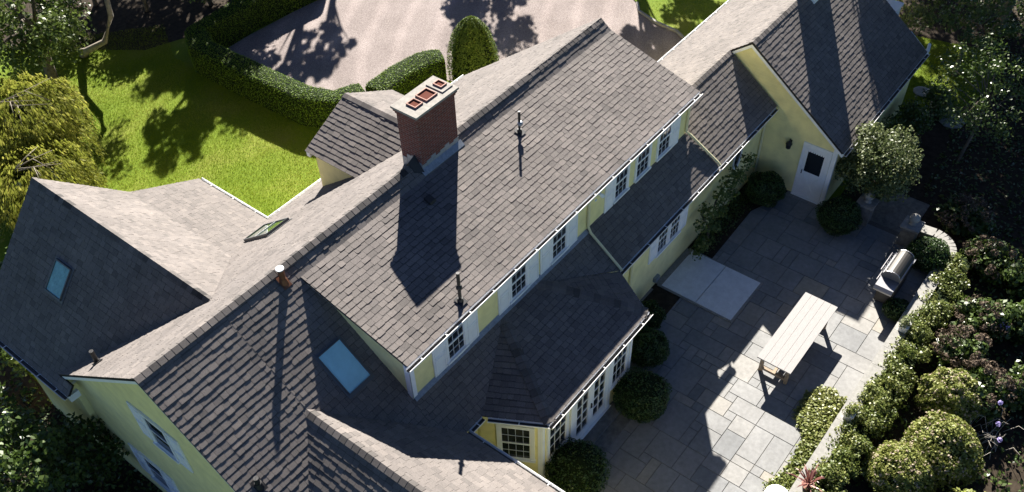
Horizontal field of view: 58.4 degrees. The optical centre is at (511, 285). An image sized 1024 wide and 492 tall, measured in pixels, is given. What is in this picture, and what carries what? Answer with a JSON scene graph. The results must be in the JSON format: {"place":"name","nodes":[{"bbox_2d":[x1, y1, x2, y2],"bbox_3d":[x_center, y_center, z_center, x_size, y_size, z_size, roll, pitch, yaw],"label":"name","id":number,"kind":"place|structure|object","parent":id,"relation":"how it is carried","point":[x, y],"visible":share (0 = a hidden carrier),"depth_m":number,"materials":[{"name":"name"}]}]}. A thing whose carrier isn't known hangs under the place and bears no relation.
{"place":"outdoors","nodes":[
{"label":"outdoors","id":0,"kind":"place"},
{"bbox_2d":[228,0,682,91],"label":"driveway","id":1,"kind":"structure","parent":0,"point":[332,44],"depth_m":40.12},
{"bbox_2d":[446,15,498,80],"bbox_3d":[-1.579,-9.495,36.587,2.100,2.851,2.092,-26,52,-21],"label":"conical evergreen","id":2,"kind":"object","parent":1,"relation":"on","point":[473,45],"visible":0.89,"depth_m":35.97,"materials":[{"name":"green plant"}]},
{"bbox_2d":[636,2,684,38],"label":"island kerb","id":3,"kind":"structure","parent":1,"relation":"on","point":[679,33],"depth_m":40.00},
{"bbox_2d":[0,0,993,382],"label":"lawn","id":4,"kind":"structure","parent":0,"point":[178,48],"depth_m":35.80,"materials":[{"name":"green plant"}]},
{"bbox_2d":[0,348,31,380],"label":"leafy shrub","id":5,"kind":"object","parent":4,"relation":"on","point":[9,359],"visible":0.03,"depth_m":27.91,"materials":[{"name":"green plant"}]},
{"bbox_2d":[0,0,96,83],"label":"broadleaf tree","id":6,"kind":"object","parent":4,"relation":"on","point":[39,34],"visible":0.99,"depth_m":34.95,"materials":[{"name":"green plant"}]},
{"bbox_2d":[0,71,110,184],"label":"weeping tree","id":7,"kind":"object","parent":4,"relation":"on","point":[29,115],"visible":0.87,"depth_m":31.89,"materials":[{"name":"green plant"}]},
{"bbox_2d":[0,138,111,242],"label":"weeping tree","id":8,"kind":"object","parent":4,"relation":"on","point":[12,195],"visible":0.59,"depth_m":30.29,"materials":[{"name":"green plant"}]},
{"bbox_2d":[0,351,162,491],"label":"shrub bed","id":9,"kind":"object","parent":4,"relation":"on","point":[24,382],"visible":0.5,"depth_m":28.08,"materials":[{"name":"soil"}]},
{"bbox_2d":[0,373,53,484],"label":"leafy shrub","id":10,"kind":"object","parent":9,"relation":"on","point":[12,398],"visible":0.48,"depth_m":25.36,"materials":[{"name":"green plant"}]},
{"bbox_2d":[0,401,86,491],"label":"leafy shrub","id":11,"kind":"object","parent":9,"relation":"on","point":[45,440],"visible":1,"depth_m":23.22,"materials":[{"name":"green plant"}]},
{"bbox_2d":[30,412,129,491],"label":"leafy shrub","id":12,"kind":"object","parent":9,"relation":"on","point":[105,455],"visible":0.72,"depth_m":25.06,"materials":[{"name":"green plant"}]},
{"bbox_2d":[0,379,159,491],"bbox_3d":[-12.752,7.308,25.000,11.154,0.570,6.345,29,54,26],"label":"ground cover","id":13,"kind":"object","parent":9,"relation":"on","point":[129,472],"visible":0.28,"depth_m":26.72,"materials":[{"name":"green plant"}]},
{"bbox_2d":[0,0,231,49],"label":"garden bed","id":14,"kind":"object","parent":4,"relation":"on","point":[176,18],"visible":0.5,"depth_m":41.41,"materials":[{"name":"soil"}]},
{"bbox_2d":[25,0,91,24],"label":"shrubby tree","id":15,"kind":"object","parent":14,"relation":"on","point":[81,8],"visible":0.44,"depth_m":39.50,"materials":[{"name":"green plant"}]},
{"bbox_2d":[92,0,97,6],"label":"shrubby tree","id":16,"kind":"object","parent":14,"relation":"on","point":[95,2],"visible":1,"depth_m":42.20,"materials":[{"name":"brown plant"}]},
{"bbox_2d":[79,0,113,57],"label":"crooked tree","id":17,"kind":"object","parent":14,"relation":"on","point":[88,50],"visible":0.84,"depth_m":37.01,"materials":[{"name":"brown plant"}]},
{"bbox_2d":[142,0,149,11],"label":"shrubby tree","id":18,"kind":"object","parent":14,"relation":"on","point":[146,7],"visible":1,"depth_m":41.67,"materials":[{"name":"brown plant"}]},
{"bbox_2d":[189,0,213,5],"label":"shrubby tree","id":19,"kind":"object","parent":14,"relation":"on","point":[210,3],"visible":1,"depth_m":41.85,"materials":[{"name":"green plant"}]},
{"bbox_2d":[184,0,364,128],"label":"clipped hedge","id":20,"kind":"object","parent":4,"relation":"on","point":[212,38],"visible":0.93,"depth_m":36.94,"materials":[{"name":"green plant"}]},
{"bbox_2d":[365,49,447,94],"bbox_3d":[-4.208,-8.278,36.712,3.765,1.190,1.487,-36,55,-27],"label":"clipped hedge","id":21,"kind":"object","parent":4,"relation":"on","point":[408,74],"visible":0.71,"depth_m":36.38,"materials":[{"name":"green plant"}]},
{"bbox_2d":[0,0,930,491],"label":"house","id":22,"kind":"structure","parent":4,"relation":"on","point":[434,284],"depth_m":23.33,"materials":[{"name":"tile"}]},
{"bbox_2d":[128,442,179,491],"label":"window","id":23,"kind":"structure","parent":22,"relation":"in","point":[156,473],"depth_m":24.74,"materials":[{"name":"white paint"}]},
{"bbox_2d":[126,401,193,472],"bbox_3d":[-8.307,3.560,21.528,1.900,1.337,0.085,29,54,26],"label":"window","id":24,"kind":"structure","parent":22,"relation":"in","point":[160,438],"depth_m":21.51,"materials":[{"name":"white paint"}]},
{"bbox_2d":[431,310,478,376],"bbox_3d":[-1.309,1.279,21.562,0.085,1.267,1.620,29,54,26],"label":"window","id":25,"kind":"structure","parent":22,"relation":"in","point":[466,333],"depth_m":21.65,"materials":[{"name":"white paint"}]},
{"bbox_2d":[496,424,535,462],"bbox_3d":[0.094,3.973,23.099,1.000,1.520,0.085,6,48,7],"label":"window","id":26,"kind":"structure","parent":22,"relation":"in","point":[518,442],"depth_m":23.08,"materials":[{"name":"white paint"}]},
{"bbox_2d":[497,251,538,315],"bbox_3d":[0.181,-0.152,22.841,0.085,1.267,1.640,29,54,26],"label":"window","id":27,"kind":"structure","parent":22,"relation":"in","point":[507,294],"depth_m":22.94,"materials":[{"name":"white paint"}]},
{"bbox_2d":[546,410,569,463],"bbox_3d":[1.187,3.676,23.406,0.085,1.920,0.980,29,54,26],"label":"window","id":28,"kind":"structure","parent":22,"relation":"in","point":[554,437],"depth_m":23.63,"materials":[{"name":"white paint"}]},
{"bbox_2d":[540,214,577,274],"bbox_3d":[1.242,-1.171,23.751,0.085,1.267,1.640,29,54,26],"label":"window","id":29,"kind":"structure","parent":22,"relation":"in","point":[566,237],"depth_m":23.85,"materials":[{"name":"white paint"}]},
{"bbox_2d":[569,361,612,441],"bbox_3d":[2.127,3.071,24.483,0.111,2.700,2.000,29,54,26],"label":"french door","id":30,"kind":"structure","parent":22,"relation":"in","point":[587,411],"depth_m":24.72,"materials":[{"name":"white paint"}]},
{"bbox_2d":[604,164,630,213],"bbox_3d":[2.917,-2.779,25.188,0.085,1.267,1.200,29,54,26],"label":"window","id":31,"kind":"structure","parent":22,"relation":"in","point":[619,186],"depth_m":25.29,"materials":[{"name":"white paint"}]},
{"bbox_2d":[610,342,629,390],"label":"window","id":32,"kind":"structure","parent":22,"relation":"in","point":[620,363],"depth_m":25.27,"materials":[{"name":"white paint"}]},
{"bbox_2d":[633,143,652,183],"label":"window","id":33,"kind":"structure","parent":22,"relation":"in","point":[642,162],"depth_m":26.01,"materials":[{"name":"white paint"}]},
{"bbox_2d":[648,226,669,264],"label":"window","id":34,"kind":"structure","parent":22,"relation":"in","point":[661,243],"depth_m":27.88,"materials":[{"name":"white paint"}]},
{"bbox_2d":[655,116,680,161],"bbox_3d":[4.567,-4.363,26.604,0.085,1.267,1.260,29,54,26],"label":"window","id":35,"kind":"structure","parent":22,"relation":"in","point":[669,137],"depth_m":26.70,"materials":[{"name":"white paint"}]},
{"bbox_2d":[668,206,688,243],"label":"window","id":36,"kind":"structure","parent":22,"relation":"in","point":[676,227],"depth_m":28.48,"materials":[{"name":"white paint"}]},
{"bbox_2d":[732,149,742,169],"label":"oval window","id":37,"kind":"structure","parent":22,"relation":"in","point":[736,160],"depth_m":30.38,"materials":[{"name":"white paint"}]},
{"bbox_2d":[791,141,832,204],"bbox_3d":[10.151,-3.816,31.061,1.010,2.242,0.099,29,54,26],"label":"door","id":38,"kind":"structure","parent":22,"relation":"in","point":[814,162],"depth_m":31.04,"materials":[{"name":"white paint"}]},
{"bbox_2d":[855,191,879,226],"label":"stone pier","id":39,"kind":"structure","parent":4,"relation":"on","point":[867,204],"depth_m":30.41,"materials":[{"name":"grey stone"}]},
{"bbox_2d":[789,225,956,491],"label":"patio wall","id":40,"kind":"structure","parent":4,"relation":"on","point":[821,450],"depth_m":26.27,"materials":[{"name":"beige stone"}]},
{"bbox_2d":[789,463,823,491],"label":"strap plant","id":41,"kind":"object","parent":40,"relation":"on","point":[807,482],"visible":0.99,"depth_m":23.50,"materials":[{"name":"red plant"}]},
{"bbox_2d":[842,402,859,421],"bbox_3d":[9.223,3.419,24.959,0.386,0.475,0.555,29,54,26],"label":"planter","id":42,"kind":"object","parent":40,"relation":"on","point":[850,412],"visible":1,"depth_m":24.87,"materials":[{"name":"white ceramic"}]},
{"bbox_2d":[898,315,913,333],"bbox_3d":[11.618,1.117,27.009,0.385,0.488,0.544,29,54,26],"label":"planter","id":43,"kind":"object","parent":40,"relation":"on","point":[905,324],"visible":1,"depth_m":26.94,"materials":[{"name":"white ceramic"}]},
{"bbox_2d":[895,213,924,247],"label":"stone pier","id":44,"kind":"structure","parent":4,"relation":"on","point":[912,225],"depth_m":29.65,"materials":[{"name":"grey stone"}]},
{"bbox_2d":[896,0,944,35],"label":"garden tree","id":45,"kind":"object","parent":4,"relation":"on","point":[917,13],"visible":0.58,"depth_m":35.77,"materials":[{"name":"green plant"}]},
{"bbox_2d":[841,0,1023,491],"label":"garden bed","id":46,"kind":"object","parent":4,"relation":"on","point":[934,141],"visible":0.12,"depth_m":32.20,"materials":[{"name":"soil"}]},
{"bbox_2d":[832,120,924,201],"bbox_3d":[12.101,-3.826,30.577,2.809,3.504,2.995,29,54,26],"label":"variegated shrub","id":47,"kind":"object","parent":46,"relation":"on","point":[878,178],"visible":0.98,"depth_m":29.77,"materials":[{"name":"green plant"}]},
{"bbox_2d":[803,252,971,491],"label":"leafy hedge","id":48,"kind":"object","parent":46,"relation":"on","point":[876,414],"visible":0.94,"depth_m":25.75,"materials":[{"name":"green plant"}]},
{"bbox_2d":[874,117,921,159],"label":"leafy bush","id":49,"kind":"object","parent":46,"relation":"on","point":[893,123],"visible":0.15,"depth_m":32.47,"materials":[{"name":"green plant"}]},
{"bbox_2d":[859,439,937,491],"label":"mounded bush","id":50,"kind":"object","parent":46,"relation":"on","point":[893,465],"visible":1,"depth_m":23.55,"materials":[{"name":"green plant"}]},
{"bbox_2d":[886,96,937,134],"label":"leafy bush","id":51,"kind":"object","parent":46,"relation":"on","point":[920,115],"visible":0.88,"depth_m":33.36,"materials":[{"name":"green plant"}]},
{"bbox_2d":[843,0,1023,491],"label":"ground cover","id":52,"kind":"object","parent":46,"relation":"on","point":[994,479],"visible":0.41,"depth_m":31.75,"materials":[{"name":"green plant"}]},
{"bbox_2d":[922,83,958,119],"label":"leafy bush","id":53,"kind":"object","parent":46,"relation":"on","point":[931,96],"visible":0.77,"depth_m":34.49,"materials":[{"name":"green plant"}]},
{"bbox_2d":[899,409,984,491],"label":"mounded bush","id":54,"kind":"object","parent":46,"relation":"on","point":[951,447],"visible":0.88,"depth_m":23.87,"materials":[{"name":"green plant"}]},
{"bbox_2d":[913,366,982,426],"bbox_3d":[12.300,3.112,25.699,1.829,1.607,1.777,29,54,26],"label":"mounded bush","id":55,"kind":"object","parent":46,"relation":"on","point":[945,390],"visible":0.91,"depth_m":25.18,"materials":[{"name":"green plant"}]},
{"bbox_2d":[939,114,964,128],"bbox_3d":[16.750,-6.286,34.890,0.941,0.065,0.942,29,54,26],"label":"stepping stone","id":56,"kind":"object","parent":46,"relation":"on","point":[942,121],"visible":0.47,"depth_m":34.76,"materials":[{"name":"grey stone"}]},
{"bbox_2d":[930,324,992,371],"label":"hydrangea","id":57,"kind":"object","parent":46,"relation":"on","point":[953,350],"visible":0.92,"depth_m":26.39,"materials":[{"name":"green plant"}]},
{"bbox_2d":[932,193,995,238],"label":"hydrangea","id":58,"kind":"object","parent":46,"relation":"on","point":[962,217],"visible":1,"depth_m":30.35,"materials":[{"name":"green plant"}]},
{"bbox_2d":[952,487,984,491],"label":"leafy bush","id":59,"kind":"object","parent":46,"relation":"on","point":[968,490],"visible":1,"depth_m":23.22,"materials":[{"name":"green plant"}]},
{"bbox_2d":[929,29,1023,161],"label":"garden tree","id":60,"kind":"object","parent":46,"relation":"on","point":[984,101],"visible":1,"depth_m":30.86,"materials":[{"name":"green plant"}]},
{"bbox_2d":[950,294,1013,339],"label":"hydrangea","id":61,"kind":"object","parent":46,"relation":"on","point":[981,315],"visible":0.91,"depth_m":27.22,"materials":[{"name":"green plant"}]},
{"bbox_2d":[950,357,1016,419],"bbox_3d":[13.142,2.893,25.770,1.875,1.513,1.849,29,54,26],"label":"hydrangea","id":62,"kind":"object","parent":46,"relation":"on","point":[989,389],"visible":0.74,"depth_m":25.38,"materials":[{"name":"green plant"}]},
{"bbox_2d":[958,234,1020,285],"bbox_3d":[15.245,-0.896,29.265,1.784,1.298,1.817,29,54,26],"label":"hydrangea","id":63,"kind":"object","parent":46,"relation":"on","point":[987,262],"visible":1,"depth_m":29.01,"materials":[{"name":"green plant"}]},
{"bbox_2d":[970,400,1022,459],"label":"flower clump","id":64,"kind":"object","parent":46,"relation":"on","point":[999,424],"visible":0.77,"depth_m":24.91,"materials":[{"name":"purple-blue flower petals"},{"name":"green leaf"},{"name":"green stem"}]},
{"bbox_2d":[992,0,1015,35],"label":"shade tree","id":65,"kind":"object","parent":46,"relation":"on","point":[1000,18],"visible":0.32,"depth_m":38.22,"materials":[{"name":"green plant"}]},
{"bbox_2d":[995,299,1023,345],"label":"hydrangea","id":66,"kind":"object","parent":46,"relation":"on","point":[1016,313],"visible":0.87,"depth_m":27.14,"materials":[{"name":"green plant"}]},
{"bbox_2d":[1001,254,1023,297],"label":"hydrangea","id":67,"kind":"object","parent":46,"relation":"on","point":[1013,277],"visible":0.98,"depth_m":28.41,"materials":[{"name":"green plant"}]},
{"bbox_2d":[1001,359,1023,411],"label":"hydrangea","id":68,"kind":"object","parent":46,"relation":"on","point":[1018,401],"visible":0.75,"depth_m":25.53,"materials":[{"name":"green plant"}]},
{"bbox_2d":[929,0,1023,76],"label":"garden tree","id":69,"kind":"object","parent":4,"relation":"on","point":[976,18],"visible":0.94,"depth_m":34.67,"materials":[{"name":"green plant"}]},
{"bbox_2d":[635,0,726,36],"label":"grass island","id":70,"kind":"structure","parent":0,"point":[659,12],"depth_m":40.68,"materials":[{"name":"green plant"}]},
{"bbox_2d":[546,190,928,491],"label":"patio","id":71,"kind":"structure","parent":0,"point":[675,420],"depth_m":27.14,"materials":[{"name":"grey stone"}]},
{"bbox_2d":[544,437,611,491],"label":"boxwood bush","id":72,"kind":"object","parent":71,"relation":"on","point":[578,465],"visible":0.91,"depth_m":23.52,"materials":[{"name":"green plant"}]},
{"bbox_2d":[583,403,630,453],"bbox_3d":[2.498,4.134,25.382,0.710,0.142,2.450,29,54,26],"label":"stone step","id":73,"kind":"object","parent":71,"relation":"on","point":[607,429],"visible":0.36,"depth_m":25.48,"materials":[{"name":"grey stone"}]},
{"bbox_2d":[612,366,672,423],"bbox_3d":[3.617,3.021,25.549,1.653,1.283,1.703,29,54,26],"label":"boxwood bush","id":74,"kind":"object","parent":71,"relation":"on","point":[639,395],"visible":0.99,"depth_m":25.12,"materials":[{"name":"green plant"}]},
{"bbox_2d":[631,326,669,369],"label":"boxwood bush","id":75,"kind":"object","parent":71,"relation":"on","point":[650,346],"visible":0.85,"depth_m":26.50,"materials":[{"name":"green plant"}]},
{"bbox_2d":[641,299,666,328],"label":"boxwood bush","id":76,"kind":"object","parent":71,"relation":"on","point":[656,311],"visible":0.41,"depth_m":27.66,"materials":[{"name":"green plant"}]},
{"bbox_2d":[656,248,762,322],"bbox_3d":[6.279,-0.072,29.201,2.730,0.080,2.060,29,54,26],"label":"cellar hatch","id":77,"kind":"object","parent":71,"relation":"on","point":[716,288],"visible":0.98,"depth_m":29.11,"materials":[{"name":"grey metal"}]},
{"bbox_2d":[643,181,786,317],"bbox_3d":[6.704,-1.328,30.378,1.450,0.001,7.900,29,54,26],"label":"foundation bed","id":78,"kind":"object","parent":71,"relation":"on","point":[666,300],"visible":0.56,"depth_m":30.46,"materials":[{"name":"soil"}]},
{"bbox_2d":[690,186,752,253],"bbox_3d":[7.411,-2.327,31.172,0.800,0.199,4.069,29,54,26],"label":"ground cover","id":79,"kind":"object","parent":78,"relation":"on","point":[731,211],"visible":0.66,"depth_m":31.17,"materials":[{"name":"green plant"}]},
{"bbox_2d":[688,152,756,260],"bbox_3d":[6.825,-2.510,29.773,0.804,2.535,3.592,29,54,26],"label":"climbing plant","id":80,"kind":"object","parent":78,"relation":"on","point":[721,210],"visible":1,"depth_m":29.31,"materials":[{"name":"green plant"}]},
{"bbox_2d":[745,170,785,207],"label":"boxwood bush","id":81,"kind":"object","parent":78,"relation":"on","point":[764,189],"visible":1,"depth_m":31.17,"materials":[{"name":"green plant"}]},
{"bbox_2d":[764,484,787,491],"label":"white urn","id":82,"kind":"object","parent":71,"relation":"on","point":[774,488],"visible":1,"depth_m":23.62,"materials":[{"name":"ceramic"}]},
{"bbox_2d":[757,292,837,384],"bbox_3d":[8.389,1.600,27.072,1.034,0.800,3.120,29,54,26],"label":"dining table","id":83,"kind":"object","parent":71,"relation":"on","point":[794,336],"visible":1,"depth_m":26.69,"materials":[{"name":"beige wood"}]},
{"bbox_2d":[762,384,847,491],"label":"ivy patch","id":84,"kind":"object","parent":71,"relation":"on","point":[816,414],"visible":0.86,"depth_m":25.39,"materials":[{"name":"green plant"}]},
{"bbox_2d":[815,195,862,236],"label":"boxwood bush","id":85,"kind":"object","parent":71,"relation":"on","point":[838,215],"visible":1,"depth_m":30.08,"materials":[{"name":"green plant"}]},
{"bbox_2d":[873,250,915,303],"bbox_3d":[11.756,-0.245,28.360,0.688,1.255,1.900,29,54,26],"label":"barbecue grill","id":86,"kind":"object","parent":71,"relation":"on","point":[890,281],"visible":0.95,"depth_m":27.94,"materials":[{"name":"metal"}]},
{"bbox_2d":[881,297,909,321],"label":"boxwood bush","id":87,"kind":"object","parent":71,"relation":"on","point":[894,309],"visible":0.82,"depth_m":27.80,"materials":[{"name":"green plant"}]},
{"bbox_2d":[905,235,950,273],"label":"boxwood bush","id":88,"kind":"object","parent":71,"relation":"on","point":[928,253],"visible":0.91,"depth_m":28.86,"materials":[{"name":"green plant"}]},
{"bbox_2d":[871,216,900,231],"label":"step","id":89,"kind":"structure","parent":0,"point":[886,224],"depth_m":30.98,"materials":[{"name":"grey stone"}]},
{"bbox_2d":[872,210,902,227],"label":"step","id":90,"kind":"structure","parent":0,"point":[887,218],"depth_m":31.20,"materials":[{"name":"grey stone"}]},
{"bbox_2d":[874,204,905,220],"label":"step","id":91,"kind":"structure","parent":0,"point":[890,212],"depth_m":31.42,"materials":[{"name":"grey stone"}]},
{"bbox_2d":[878,201,921,217],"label":"step","id":92,"kind":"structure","parent":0,"point":[897,208],"depth_m":31.58,"materials":[{"name":"grey stone"}]},
{"bbox_2d":[883,195,925,216],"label":"step","id":93,"kind":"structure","parent":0,"point":[911,207],"depth_m":31.67,"materials":[{"name":"grey stone"}]},
{"bbox_2d":[892,191,929,210],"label":"path","id":94,"kind":"structure","parent":0,"point":[918,203],"depth_m":31.83,"materials":[{"name":"grey stone"}]},
{"bbox_2d":[913,86,928,96],"bbox_3d":[16.223,-7.689,36.211,0.706,0.065,0.707,29,54,26],"label":"stepping stone","id":95,"kind":"object","parent":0,"point":[918,90],"visible":0.64,"depth_m":36.20,"materials":[{"name":"grey stone"}]}
]}

